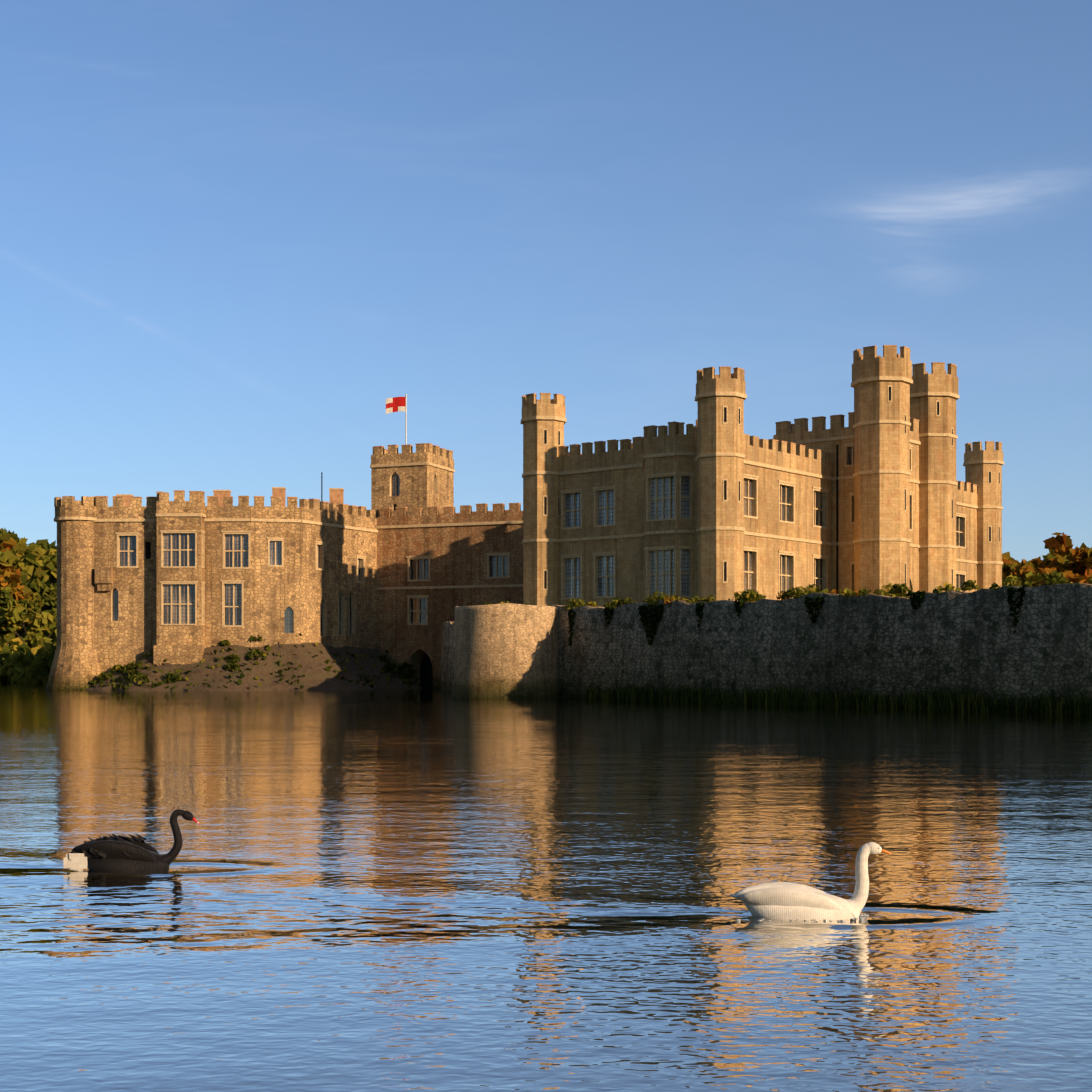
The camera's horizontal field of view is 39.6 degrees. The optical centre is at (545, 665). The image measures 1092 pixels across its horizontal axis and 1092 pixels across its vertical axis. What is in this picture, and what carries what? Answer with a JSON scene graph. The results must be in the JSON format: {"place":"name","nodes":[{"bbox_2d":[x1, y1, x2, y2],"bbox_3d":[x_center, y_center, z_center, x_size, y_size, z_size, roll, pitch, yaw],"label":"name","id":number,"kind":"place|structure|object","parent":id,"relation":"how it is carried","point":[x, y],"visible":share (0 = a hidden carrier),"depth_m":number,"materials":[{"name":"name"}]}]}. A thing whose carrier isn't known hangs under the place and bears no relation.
{"place":"outdoors","nodes":[
{"label":"outdoors","id":0,"kind":"place"},
{"bbox_2d":[81,633,421,690],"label":"embankment","id":1,"kind":"structure","parent":0,"point":[223,666],"depth_m":121.50,"materials":[{"name":"brown soil"}]},
{"bbox_2d":[0,682,1091,1091],"bbox_3d":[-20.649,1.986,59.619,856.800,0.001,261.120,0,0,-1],"label":"lake water","id":2,"kind":"structure","parent":0,"point":[400,890],"depth_m":13.02,"materials":[{"name":"blue liquid"}]},
{"bbox_2d":[63,809,199,870],"bbox_3d":[-4.025,1.795,14.833,1.263,0.765,0.457,0,0,-1],"label":"black swan","id":3,"kind":"object","parent":2,"relation":"in","point":[119,853],"visible":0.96,"depth_m":14.68,"materials":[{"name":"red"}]},
{"bbox_2d":[45,472,379,689],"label":"castle building","id":4,"kind":"structure","parent":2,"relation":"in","point":[179,579],"depth_m":122.87,"materials":[{"name":"stone"}]},
{"bbox_2d":[729,842,892,920],"bbox_3d":[2.103,1.799,12.041,1.276,0.801,0.568,0,0,-1],"label":"white swan","id":5,"kind":"object","parent":2,"relation":"in","point":[785,901],"visible":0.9,"depth_m":11.89,"materials":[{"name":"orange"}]},
{"bbox_2d":[582,683,1091,713],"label":"reeds","id":6,"kind":"object","parent":2,"relation":"in","point":[788,697],"depth_m":72.23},
{"bbox_2d":[0,0,1091,562],"label":"sky","id":7,"kind":"structure","parent":0,"point":[232,232],"materials":[{"name":"blue"}]},
{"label":"terrace lawn","id":8,"kind":"structure","parent":0,"visible":0},
{"bbox_2d":[376,503,522,687],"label":"castle wing","id":9,"kind":"structure","parent":8,"relation":"on","point":[434,568],"depth_m":131.04,"materials":[{"name":"stone"}]},
{"bbox_2d":[370,443,454,516],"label":"flag tower","id":10,"kind":"structure","parent":9,"relation":"attached to","point":[422,477],"depth_m":136.57,"materials":[{"name":"beige stone"}]},
{"bbox_2d":[386,394,406,444],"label":"flag on pole","id":11,"kind":"object","parent":10,"relation":"on","point":[395,404],"visible":1,"depth_m":138.56,"materials":[{"name":"fabric"}]},
{"bbox_2d":[521,345,1003,606],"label":"castle","id":12,"kind":"structure","parent":8,"relation":"on","point":[716,502],"depth_m":109.79,"materials":[{"name":"stone"}]},
{"bbox_2d":[441,583,1091,711],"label":"curtain wall","id":13,"kind":"structure","parent":8,"relation":"on","point":[892,646],"depth_m":76.45,"materials":[{"name":"stone"}]},
{"bbox_2d":[485,570,1091,650],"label":"wall plants","id":14,"kind":"object","parent":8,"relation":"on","point":[900,590],"depth_m":78.39,"materials":[{"name":"green plant"}]},
{"bbox_3d":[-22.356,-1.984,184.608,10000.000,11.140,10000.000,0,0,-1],"label":"terrain","id":15,"kind":"structure","parent":0,"visible":0},
{"bbox_2d":[0,603,25,632],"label":"tree","id":16,"kind":"object","parent":15,"relation":"on","point":[2,617],"visible":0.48,"depth_m":193.80,"materials":[{"name":"green plant"}]},
{"bbox_2d":[0,570,35,628],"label":"tree","id":17,"kind":"object","parent":15,"relation":"on","point":[13,582],"visible":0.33,"depth_m":200.13,"materials":[{"name":"orange plant"}]},
{"bbox_2d":[0,538,35,583],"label":"tree","id":18,"kind":"object","parent":15,"relation":"on","point":[8,545],"visible":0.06,"depth_m":218.84,"materials":[{"name":"orange plant"}]},
{"bbox_2d":[0,637,56,682],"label":"shore shrubs","id":19,"kind":"object","parent":15,"relation":"on","point":[21,661],"visible":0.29,"depth_m":175.29,"materials":[{"name":"green plant"}]},
{"bbox_2d":[0,600,56,647],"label":"tree","id":20,"kind":"object","parent":15,"relation":"on","point":[14,615],"visible":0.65,"depth_m":194.66,"materials":[{"name":"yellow plant"}]},
{"bbox_2d":[0,537,56,588],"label":"tree","id":21,"kind":"object","parent":15,"relation":"on","point":[28,559],"visible":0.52,"depth_m":220.17,"materials":[{"name":"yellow plant"}]},
{"bbox_2d":[0,586,56,633],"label":"tree","id":22,"kind":"object","parent":15,"relation":"on","point":[32,607],"visible":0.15,"depth_m":198.93,"materials":[{"name":"green plant"}]},
{"bbox_2d":[0,528,56,643],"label":"tree","id":23,"kind":"object","parent":15,"relation":"on","point":[5,535],"visible":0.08,"depth_m":232.33,"materials":[{"name":"green plant"}]},
{"bbox_2d":[4,566,56,615],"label":"tree","id":24,"kind":"object","parent":15,"relation":"on","point":[45,594],"visible":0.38,"depth_m":211.79,"materials":[{"name":"green plant"}]},
{"bbox_2d":[24,621,55,644],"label":"tree","id":25,"kind":"object","parent":15,"relation":"on","point":[46,631],"visible":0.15,"depth_m":202.39,"materials":[{"name":"green plant"}]},
{"bbox_2d":[29,539,56,584],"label":"tree","id":26,"kind":"object","parent":15,"relation":"on","point":[45,544],"depth_m":255.97,"materials":[{"name":"green plant"}]},
{"bbox_2d":[1002,558,1035,581],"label":"tree","id":27,"kind":"object","parent":15,"relation":"on","point":[1021,571],"visible":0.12,"depth_m":192.43,"materials":[{"name":"orange plant"}]},
{"bbox_2d":[1002,552,1047,570],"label":"tree","id":28,"kind":"object","parent":15,"relation":"on","point":[1038,561],"visible":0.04,"depth_m":203.79,"materials":[{"name":"green plant"}]},
{"bbox_2d":[1002,571,1048,586],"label":"tree","id":29,"kind":"object","parent":15,"relation":"on","point":[1031,576],"visible":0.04,"depth_m":190.03,"materials":[{"name":"green plant"}]},
{"bbox_2d":[1018,551,1091,568],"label":"tree","id":30,"kind":"object","parent":15,"relation":"on","point":[1049,556],"depth_m":208.84,"materials":[{"name":"brown plant"}]},
{"bbox_2d":[1043,532,1072,557],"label":"tree","id":31,"kind":"object","parent":15,"relation":"on","point":[1060,545],"visible":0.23,"depth_m":211.33,"materials":[{"name":"brown plant"}]},
{"bbox_2d":[1035,554,1089,583],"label":"tree","id":32,"kind":"object","parent":15,"relation":"on","point":[1056,563],"visible":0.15,"depth_m":197.01,"materials":[{"name":"brown plant"}]},
{"bbox_2d":[1065,544,1091,579],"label":"tree","id":33,"kind":"object","parent":15,"relation":"on","point":[1079,559],"visible":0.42,"depth_m":195.92,"materials":[{"name":"orange plant"}]}
]}

